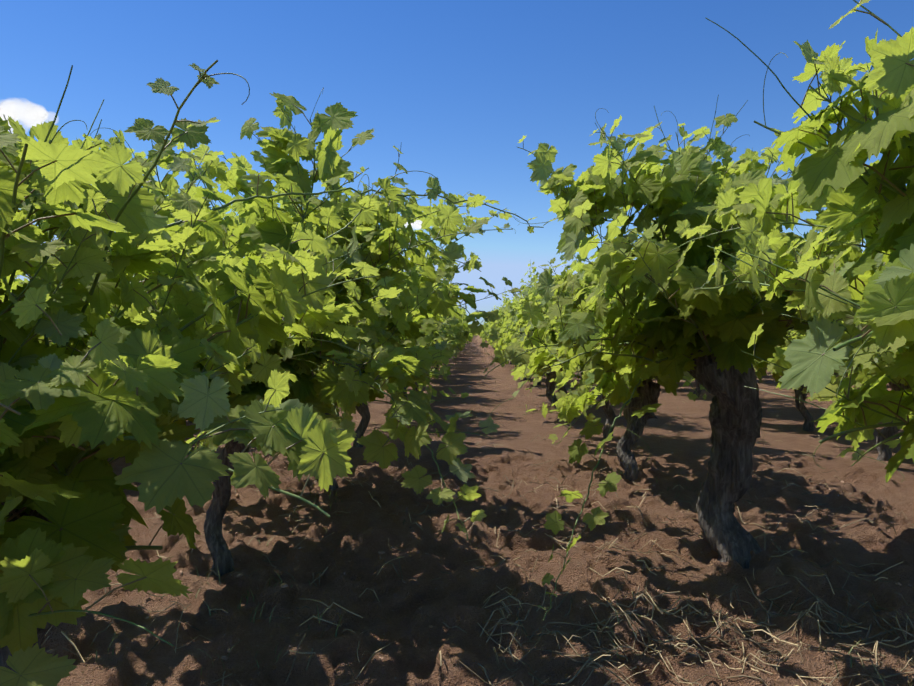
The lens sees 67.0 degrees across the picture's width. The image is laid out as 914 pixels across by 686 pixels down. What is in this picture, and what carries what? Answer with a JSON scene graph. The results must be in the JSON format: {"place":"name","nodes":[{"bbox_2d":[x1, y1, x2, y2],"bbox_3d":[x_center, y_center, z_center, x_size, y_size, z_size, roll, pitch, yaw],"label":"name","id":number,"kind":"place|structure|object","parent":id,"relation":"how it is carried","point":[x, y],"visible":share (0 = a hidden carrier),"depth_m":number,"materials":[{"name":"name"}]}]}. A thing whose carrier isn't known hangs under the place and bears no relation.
{"place":"outdoors","nodes":[
{"label":"outdoors","id":0,"kind":"place"},
{"bbox_2d":[0,97,49,133],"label":"cloud","id":1,"kind":"structure","parent":0,"point":[39,115],"depth_m":2008.47,"materials":[{"name":"white"}]},
{"bbox_2d":[405,220,421,228],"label":"cloud","id":2,"kind":"structure","parent":0,"point":[416,223],"depth_m":2450.60,"materials":[{"name":"white"}]},
{"bbox_2d":[0,0,913,325],"label":"sky","id":3,"kind":"structure","parent":0,"point":[459,83],"materials":[{"name":"blue"}]},
{"bbox_2d":[13,334,913,685],"bbox_3d":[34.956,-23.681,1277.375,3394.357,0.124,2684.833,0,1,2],"label":"soil","id":4,"kind":"structure","parent":0,"point":[399,616],"depth_m":2.47,"materials":[{"name":"brown soil"}]},
{"bbox_2d":[0,342,909,672],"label":"vine trunks","id":5,"kind":"object","parent":4,"relation":"on","point":[734,416],"visible":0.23,"depth_m":2.52,"materials":[{"name":"brown plant"}]},
{"bbox_2d":[0,0,913,675],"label":"vine shoots","id":6,"kind":"object","parent":5,"relation":"attached to","point":[18,514],"visible":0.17,"depth_m":1.43,"materials":[{"name":"green plant"}]},
{"bbox_2d":[0,0,913,685],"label":"vine leaves","id":7,"kind":"object","parent":6,"relation":"attached to","point":[88,506],"visible":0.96,"depth_m":1.37,"materials":[{"name":"green plant"}]},
{"bbox_2d":[14,250,907,420],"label":"vine leaves","id":8,"kind":"object","parent":6,"relation":"attached to","point":[883,360],"visible":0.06,"depth_m":5.68,"materials":[{"name":"green plant"}]},
{"bbox_2d":[448,261,537,364],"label":"vine leaves","id":9,"kind":"object","parent":5,"relation":"on","point":[489,326],"visible":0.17,"depth_m":14.67,"materials":[{"name":"green plant"}]},
{"bbox_2d":[41,394,913,685],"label":"straw","id":10,"kind":"object","parent":4,"relation":"on","point":[669,640],"visible":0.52,"depth_m":2.00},
{"bbox_2d":[45,388,913,680],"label":"ground clods","id":11,"kind":"object","parent":4,"relation":"on","point":[225,658],"visible":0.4,"depth_m":2.38,"materials":[{"name":"brown soil"}]},
{"bbox_2d":[82,395,884,685],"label":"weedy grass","id":12,"kind":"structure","parent":4,"relation":"on","point":[341,618],"depth_m":2.04,"materials":[{"name":"green plant"}]}
]}

